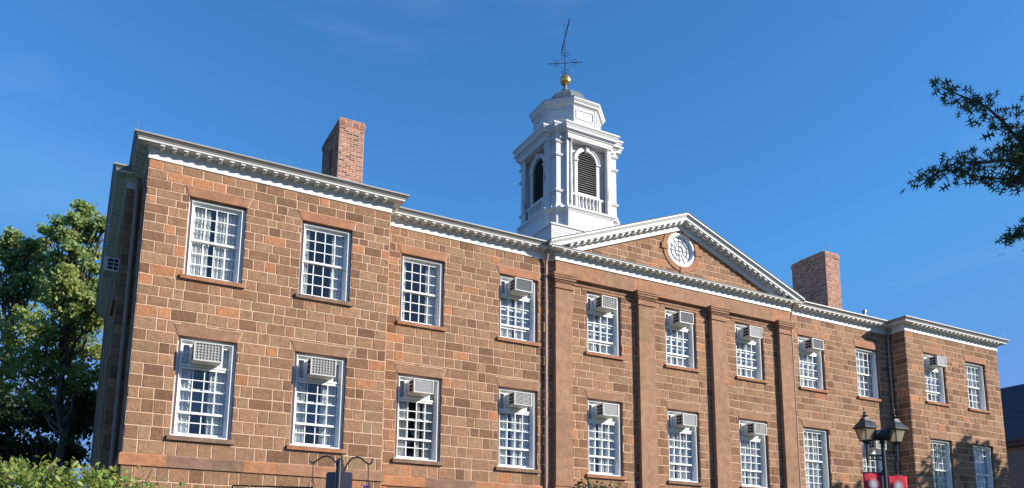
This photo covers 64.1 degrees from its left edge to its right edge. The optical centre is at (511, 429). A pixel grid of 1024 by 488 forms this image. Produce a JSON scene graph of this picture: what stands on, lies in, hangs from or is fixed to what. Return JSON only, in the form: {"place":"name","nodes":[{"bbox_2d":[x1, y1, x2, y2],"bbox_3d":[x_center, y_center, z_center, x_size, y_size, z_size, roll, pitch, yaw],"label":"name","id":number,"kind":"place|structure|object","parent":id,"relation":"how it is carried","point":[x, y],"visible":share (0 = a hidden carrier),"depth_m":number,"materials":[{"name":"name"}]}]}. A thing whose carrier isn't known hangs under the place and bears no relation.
{"place":"outdoors","nodes":[
{"label":"outdoors","id":0,"kind":"place"},
{"bbox_2d":[0,0,1023,487],"label":"sky","id":1,"kind":"structure","parent":0,"point":[793,130],"materials":[{"name":"blue"}]},
{"bbox_2d":[89,89,1009,487],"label":"college building","id":2,"kind":"structure","parent":0,"point":[573,247],"depth_m":22.89,"materials":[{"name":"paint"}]},
{"bbox_2d":[102,256,119,278],"bbox_3d":[-9.923,-4.032,20.399,0.490,0.370,0.550,6,-12,-28],"label":"air conditioner","id":3,"kind":"object","parent":2,"relation":"attached to","point":[110,267],"visible":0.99,"depth_m":20.16,"materials":[{"name":"metal"}]},
{"bbox_2d":[110,297,115,315],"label":"window","id":4,"kind":"structure","parent":2,"relation":"in","point":[114,298],"depth_m":20.07,"materials":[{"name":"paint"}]},
{"bbox_2d":[176,345,228,435],"bbox_3d":[-6.926,-0.833,18.281,1.040,2.073,0.072,6,-12,-28],"label":"curtain pair","id":5,"kind":"object","parent":2,"relation":"attached to","point":[219,399],"visible":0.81,"depth_m":18.29,"materials":[{"name":"fabric"}]},
{"bbox_2d":[166,323,242,444],"bbox_3d":[-6.831,-0.985,18.132,1.468,2.596,0.375,6,-12,-28],"label":"window","id":6,"kind":"structure","parent":2,"relation":"in","point":[183,330],"depth_m":18.15,"materials":[{"name":"paint"}]},
{"bbox_2d":[191,341,222,366],"bbox_3d":[-6.747,-1.668,18.064,0.600,0.420,0.490,5,-10,-28],"label":"air conditioner","id":7,"kind":"object","parent":2,"relation":"attached to","point":[206,353],"visible":1,"depth_m":17.89,"materials":[{"name":"metal"}]},
{"bbox_2d":[189,208,238,281],"bbox_3d":[-6.899,-4.228,18.898,1.000,1.715,0.075,6,-12,-28],"label":"curtain pair","id":8,"kind":"object","parent":2,"relation":"attached to","point":[219,251],"visible":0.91,"depth_m":18.91,"materials":[{"name":"fabric"}]},
{"bbox_2d":[180,184,252,288],"bbox_3d":[-6.803,-4.373,18.748,1.498,2.223,0.375,6,-12,-28],"label":"window","id":9,"kind":"structure","parent":2,"relation":"in","point":[198,192],"depth_m":18.78,"materials":[{"name":"paint"}]},
{"bbox_2d":[294,360,337,445],"bbox_3d":[-4.687,-0.598,19.475,1.040,2.073,0.074,6,-12,-28],"label":"curtain pair","id":10,"kind":"object","parent":2,"relation":"attached to","point":[331,410],"visible":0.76,"depth_m":19.49,"materials":[{"name":"fabric"}]},
{"bbox_2d":[286,339,351,453],"bbox_3d":[-4.592,-0.751,19.326,1.468,2.596,0.375,6,-12,-28],"label":"window","id":11,"kind":"structure","parent":2,"relation":"in","point":[300,346],"depth_m":19.35,"materials":[{"name":"paint"}]},
{"bbox_2d":[305,356,336,380],"bbox_3d":[-4.508,-1.433,19.261,0.600,0.420,0.490,6,-11,-28],"label":"air conditioner","id":12,"kind":"object","parent":2,"relation":"attached to","point":[321,368],"visible":1,"depth_m":19.09,"materials":[{"name":"metal"}]},
{"bbox_2d":[302,231,343,299],"bbox_3d":[-4.660,-3.993,20.092,1.040,1.715,0.075,6,-12,-28],"label":"curtain pair","id":13,"kind":"object","parent":2,"relation":"attached to","point":[337,273],"visible":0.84,"depth_m":20.21,"materials":[{"name":"fabric"}]},
{"bbox_2d":[295,209,357,306],"bbox_3d":[-4.565,-4.139,19.941,1.498,2.223,0.375,6,-12,-28],"label":"window","id":14,"kind":"structure","parent":2,"relation":"in","point":[305,215],"depth_m":20.00,"materials":[{"name":"paint"}]},
{"bbox_2d":[397,381,432,457],"bbox_3d":[-2.563,-0.226,21.429,1.040,2.073,0.073,6,-12,-28],"label":"curtain pair","id":15,"kind":"object","parent":2,"relation":"attached to","point":[402,432],"visible":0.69,"depth_m":21.43,"materials":[{"name":"fabric"}]},
{"bbox_2d":[392,362,445,465],"bbox_3d":[-2.467,-0.379,21.279,1.468,2.596,0.375,6,-12,-28],"label":"window","id":16,"kind":"structure","parent":2,"relation":"in","point":[400,367],"depth_m":21.33,"materials":[{"name":"paint"}]},
{"bbox_2d":[402,262,436,324],"bbox_3d":[-2.536,-3.621,22.046,1.040,1.715,0.073,6,-12,-28],"label":"curtain pair","id":17,"kind":"object","parent":2,"relation":"attached to","point":[431,300],"visible":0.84,"depth_m":22.19,"materials":[{"name":"fabric"}]},
{"bbox_2d":[407,378,433,396],"bbox_3d":[-2.385,-1.087,21.222,0.550,0.370,0.490,6,-12,-28],"label":"air conditioner","id":18,"kind":"object","parent":2,"relation":"attached to","point":[420,387],"visible":1,"depth_m":21.06,"materials":[{"name":"metal"}]},
{"bbox_2d":[397,243,448,331],"bbox_3d":[-2.440,-3.767,21.895,1.498,2.223,0.375,6,-12,-28],"label":"window","id":19,"kind":"structure","parent":2,"relation":"in","point":[407,249],"depth_m":21.97,"materials":[{"name":"paint"}]},
{"bbox_2d":[499,394,527,465],"bbox_3d":[0.016,0.044,22.803,1.040,2.073,0.076,6,-12,-28],"label":"curtain pair","id":20,"kind":"object","parent":2,"relation":"attached to","point":[503,416],"visible":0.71,"depth_m":22.78,"materials":[{"name":"fabric"}]},
{"bbox_2d":[501,282,528,340],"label":"curtain pair","id":21,"kind":"object","parent":2,"relation":"attached to","point":[519,305],"visible":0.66,"depth_m":23.40,"materials":[{"name":"fabric"}]},
{"bbox_2d":[495,376,540,473],"bbox_3d":[0.111,-0.108,22.655,1.468,2.596,0.375,6,-12,-28],"label":"window","id":22,"kind":"structure","parent":2,"relation":"in","point":[501,381],"depth_m":22.71,"materials":[{"name":"paint"}]},
{"bbox_2d":[506,391,531,408],"bbox_3d":[0.194,-0.816,22.596,0.550,0.370,0.490,6,-11,-28],"label":"air conditioner","id":23,"kind":"object","parent":2,"relation":"attached to","point":[518,399],"visible":1,"depth_m":22.44,"materials":[{"name":"metal"}]},
{"bbox_2d":[496,264,541,346],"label":"window","id":24,"kind":"structure","parent":2,"relation":"in","point":[503,269],"depth_m":23.30,"materials":[{"name":"paint"}]},
{"bbox_2d":[507,277,532,296],"bbox_3d":[0.222,-4.035,23.180,0.550,0.370,0.490,7,-11,-27],"label":"air conditioner","id":25,"kind":"object","parent":2,"relation":"attached to","point":[520,287],"visible":1,"depth_m":23.03,"materials":[{"name":"metal"}]},
{"bbox_2d":[549,18,581,89],"bbox_3d":[2.306,-15.770,34.360,1.168,3.450,2.031,6,-12,-28],"label":"weather vane","id":26,"kind":"object","parent":2,"relation":"on","point":[565,80],"visible":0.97,"depth_m":34.21,"materials":[{"name":"gold metal"}]},
{"bbox_2d":[588,299,612,354],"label":"curtain pair","id":27,"kind":"object","parent":2,"relation":"attached to","point":[602,347],"visible":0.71,"depth_m":24.79,"materials":[{"name":"fabric"}]},
{"bbox_2d":[589,405,614,472],"bbox_3d":[2.589,0.314,24.175,1.040,2.073,0.072,6,-12,-28],"label":"curtain pair","id":28,"kind":"object","parent":2,"relation":"attached to","point":[591,444],"visible":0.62,"depth_m":24.18,"materials":[{"name":"fabric"}]},
{"bbox_2d":[581,287,625,360],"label":"window","id":29,"kind":"structure","parent":2,"relation":"in","point":[615,314],"depth_m":24.69,"materials":[{"name":"paint"}]},
{"bbox_2d":[593,295,616,313],"bbox_3d":[2.797,-3.764,24.549,0.550,0.370,0.490,7,-10,-28],"label":"air conditioner","id":30,"kind":"object","parent":2,"relation":"attached to","point":[604,304],"visible":1,"depth_m":24.40,"materials":[{"name":"metal"}]},
{"bbox_2d":[585,389,626,479],"bbox_3d":[2.684,0.161,24.026,1.468,2.596,0.375,6,-12,-28],"label":"window","id":31,"kind":"structure","parent":2,"relation":"in","point":[594,394],"depth_m":24.10,"materials":[{"name":"paint"}]},
{"bbox_2d":[594,403,618,418],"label":"air conditioner","id":32,"kind":"object","parent":2,"relation":"attached to","point":[606,410],"visible":1,"depth_m":23.81,"materials":[{"name":"metal"}]},
{"bbox_2d":[666,315,687,366],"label":"curtain pair","id":33,"kind":"object","parent":2,"relation":"attached to","point":[679,360],"visible":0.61,"depth_m":26.18,"materials":[{"name":"fabric"}]},
{"bbox_2d":[668,415,690,479],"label":"curtain pair","id":34,"kind":"object","parent":2,"relation":"attached to","point":[688,468],"visible":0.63,"depth_m":25.57,"materials":[{"name":"fabric"}]},
{"bbox_2d":[660,303,699,372],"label":"window","id":35,"kind":"structure","parent":2,"relation":"in","point":[690,329],"depth_m":26.08,"materials":[{"name":"paint"}]},
{"bbox_2d":[661,230,701,273],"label":"round window","id":36,"kind":"structure","parent":2,"relation":"in","point":[683,253],"depth_m":26.43,"materials":[{"name":"paint"}]},
{"bbox_2d":[670,311,693,327],"bbox_3d":[5.386,-3.493,25.935,0.550,0.370,0.490,6,-11,-28],"label":"air conditioner","id":37,"kind":"object","parent":2,"relation":"attached to","point":[681,319],"visible":1,"depth_m":25.79,"materials":[{"name":"metal"}]},
{"bbox_2d":[665,400,703,485],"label":"window","id":38,"kind":"structure","parent":2,"relation":"in","point":[676,405],"depth_m":25.48,"materials":[{"name":"paint"}]},
{"bbox_2d":[673,413,696,427],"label":"air conditioner","id":39,"kind":"object","parent":2,"relation":"attached to","point":[683,420],"visible":1,"depth_m":25.18,"materials":[{"name":"metal"}]},
{"bbox_2d":[736,329,755,377],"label":"curtain pair","id":40,"kind":"object","parent":2,"relation":"attached to","point":[748,348],"visible":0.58,"depth_m":27.58,"materials":[{"name":"fabric"}]},
{"bbox_2d":[731,318,767,383],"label":"window","id":41,"kind":"structure","parent":2,"relation":"in","point":[758,357],"depth_m":27.47,"materials":[{"name":"paint"}]},
{"bbox_2d":[740,424,760,484],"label":"curtain pair","id":42,"kind":"object","parent":2,"relation":"attached to","point":[753,481],"visible":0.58,"depth_m":26.96,"materials":[{"name":"fabric"}]},
{"bbox_2d":[739,325,761,340],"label":"air conditioner","id":43,"kind":"object","parent":2,"relation":"attached to","point":[750,333],"visible":1,"depth_m":27.16,"materials":[{"name":"metal"}]},
{"bbox_2d":[737,410,768,487],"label":"window","id":44,"kind":"structure","parent":2,"relation":"in","point":[741,414],"depth_m":26.89,"materials":[{"name":"paint"}]},
{"bbox_2d":[744,422,766,436],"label":"air conditioner","id":45,"kind":"object","parent":2,"relation":"attached to","point":[754,429],"visible":1,"depth_m":26.58,"materials":[{"name":"metal"}]},
{"bbox_2d":[799,349,816,387],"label":"curtain pair","id":46,"kind":"object","parent":2,"relation":"attached to","point":[810,372],"visible":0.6,"depth_m":28.96,"materials":[{"name":"fabric"}]},
{"bbox_2d":[795,327,828,393],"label":"window","id":47,"kind":"structure","parent":2,"relation":"in","point":[810,333],"depth_m":28.85,"materials":[{"name":"paint"}]},
{"bbox_2d":[801,338,823,352],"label":"air conditioner","id":48,"kind":"object","parent":2,"relation":"attached to","point":[812,345],"visible":1,"depth_m":28.55,"materials":[{"name":"metal"}]},
{"bbox_2d":[804,432,822,487],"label":"curtain pair","id":49,"kind":"object","parent":2,"relation":"attached to","point":[815,459],"visible":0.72,"depth_m":28.37,"materials":[{"name":"fabric"}]},
{"bbox_2d":[801,419,829,487],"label":"window","id":50,"kind":"structure","parent":2,"relation":"in","point":[806,423],"depth_m":28.34,"materials":[{"name":"paint"}]},
{"bbox_2d":[856,353,871,396],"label":"curtain pair","id":51,"kind":"object","parent":2,"relation":"attached to","point":[865,371],"visible":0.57,"depth_m":30.37,"materials":[{"name":"fabric"}]},
{"bbox_2d":[853,339,884,402],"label":"window","id":52,"kind":"structure","parent":2,"relation":"in","point":[874,380],"depth_m":30.30,"materials":[{"name":"paint"}]},
{"bbox_2d":[862,449,877,471],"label":"curtain pair","id":53,"kind":"object","parent":2,"relation":"attached to","point":[872,465],"visible":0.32,"depth_m":29.78,"materials":[{"name":"fabric"}]},
{"bbox_2d":[862,429,883,487],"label":"window","id":54,"kind":"structure","parent":2,"relation":"in","point":[879,462],"depth_m":29.72,"materials":[{"name":"paint"}]},
{"bbox_2d":[868,441,886,450],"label":"air conditioner","id":55,"kind":"object","parent":2,"relation":"attached to","point":[874,445],"visible":0.56,"depth_m":29.27,"materials":[{"name":"metal"}]},
{"bbox_2d":[924,370,938,401],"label":"curtain pair","id":56,"kind":"object","parent":2,"relation":"attached to","point":[933,396],"visible":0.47,"depth_m":31.06,"materials":[{"name":"fabric"}]},
{"bbox_2d":[925,355,946,368],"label":"air conditioner","id":57,"kind":"object","parent":2,"relation":"attached to","point":[935,362],"visible":1,"depth_m":30.61,"materials":[{"name":"metal"}]},
{"bbox_2d":[921,345,950,406],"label":"window","id":58,"kind":"structure","parent":2,"relation":"in","point":[941,395],"depth_m":30.93,"materials":[{"name":"paint"}]},
{"bbox_2d":[931,443,945,487],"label":"curtain pair","id":59,"kind":"object","parent":2,"relation":"attached to","point":[940,465],"visible":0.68,"depth_m":30.50,"materials":[{"name":"fabric"}]},
{"bbox_2d":[928,431,952,487],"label":"window","id":60,"kind":"structure","parent":2,"relation":"in","point":[936,435],"depth_m":30.43,"materials":[{"name":"paint"}]},
{"bbox_2d":[966,368,979,408],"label":"curtain pair","id":61,"kind":"object","parent":2,"relation":"attached to","point":[973,390],"visible":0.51,"depth_m":32.29,"materials":[{"name":"fabric"}]},
{"bbox_2d":[962,354,991,413],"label":"window","id":62,"kind":"structure","parent":2,"relation":"in","point":[968,358],"depth_m":32.20,"materials":[{"name":"paint"}]},
{"bbox_2d":[973,449,986,487],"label":"curtain pair","id":63,"kind":"object","parent":2,"relation":"attached to","point":[978,468],"visible":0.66,"depth_m":31.69,"materials":[{"name":"fabric"}]},
{"bbox_2d":[971,437,993,487],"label":"window","id":64,"kind":"structure","parent":2,"relation":"in","point":[980,441],"depth_m":31.64,"materials":[{"name":"paint"}]},
{"bbox_2d":[1000,384,1023,487],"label":"slate roofed building","id":65,"kind":"structure","parent":0,"point":[1012,399],"depth_m":42.66,"materials":[{"name":"grey stone"}]},
{"bbox_3d":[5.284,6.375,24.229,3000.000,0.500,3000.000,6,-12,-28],"label":"ground","id":66,"kind":"structure","parent":0,"visible":0},
{"bbox_2d":[0,225,51,475],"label":"maple tree","id":67,"kind":"object","parent":66,"relation":"on","point":[23,259],"visible":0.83,"depth_m":36.80,"materials":[{"name":"green plant"}]},
{"bbox_2d":[0,383,97,487],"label":"dark tree","id":68,"kind":"object","parent":66,"relation":"on","point":[27,416],"visible":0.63,"depth_m":33.58,"materials":[{"name":"green plant"}]},
{"bbox_2d":[0,259,103,485],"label":"oak tree","id":69,"kind":"object","parent":66,"relation":"on","point":[65,295],"visible":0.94,"depth_m":30.46,"materials":[{"name":"green plant"}]},
{"bbox_2d":[30,198,106,473],"bbox_3d":[-19.729,-1.154,35.439,3.714,18.196,5.109,6,-12,-28],"label":"maple tree","id":70,"kind":"object","parent":66,"relation":"on","point":[78,220],"visible":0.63,"depth_m":35.83,"materials":[{"name":"green plant"}]},
{"bbox_2d":[0,453,202,487],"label":"hedge","id":71,"kind":"object","parent":66,"relation":"on","point":[24,477],"visible":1,"depth_m":7.86,"materials":[{"name":"green plant"}]},
{"bbox_2d":[232,485,312,487],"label":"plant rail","id":72,"kind":"object","parent":66,"relation":"on","point":[233,486],"visible":1,"depth_m":12.49,"materials":[{"name":"black metal"}]},
{"bbox_2d":[326,458,351,487],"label":"road sign","id":73,"kind":"object","parent":66,"relation":"on","point":[338,478],"visible":1,"depth_m":9.64,"materials":[{"name":"blue metal"}]},
{"bbox_2d":[309,453,372,471],"bbox_3d":[-2.103,1.831,9.724,0.790,3.140,0.066,0,-10,3],"label":"basket stand","id":74,"kind":"object","parent":66,"relation":"on","point":[343,469],"visible":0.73,"depth_m":9.98,"materials":[{"name":"black metal"}]},
{"bbox_2d":[361,465,369,487],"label":"hanging basket","id":75,"kind":"object","parent":74,"relation":"hanging from","point":[366,485],"visible":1,"depth_m":9.93,"materials":[{"name":"purple metal"}]},
{"bbox_2d":[573,478,624,487],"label":"shrub","id":76,"kind":"object","parent":66,"relation":"on","point":[588,484],"visible":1,"depth_m":17.45,"materials":[{"name":"green plant"}]},
{"bbox_2d":[852,407,908,487],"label":"lamp post","id":77,"kind":"object","parent":66,"relation":"on","point":[864,427],"visible":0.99,"depth_m":17.94,"materials":[{"name":"black metal"}]},
{"bbox_2d":[861,470,883,487],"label":"banner","id":78,"kind":"object","parent":77,"relation":"attached to","point":[872,479],"visible":1,"depth_m":17.85,"materials":[{"name":"red fabric"}]},
{"bbox_2d":[873,430,891,440],"bbox_3d":[8.145,0.120,18.026,0.370,0.255,0.250,0,-10,0],"label":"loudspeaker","id":79,"kind":"object","parent":77,"relation":"attached to","point":[882,435],"visible":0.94,"depth_m":17.93,"materials":[{"name":"black metal"}]},
{"bbox_2d":[887,472,907,487],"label":"banner","id":80,"kind":"object","parent":77,"relation":"attached to","point":[897,480],"visible":1,"depth_m":17.84,"materials":[{"name":"red fabric"}]},
{"bbox_2d":[899,75,1023,255],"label":"pin oak","id":81,"kind":"object","parent":66,"relation":"on","point":[1015,156],"visible":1,"depth_m":10.99,"materials":[{"name":"green plant"}]}
]}

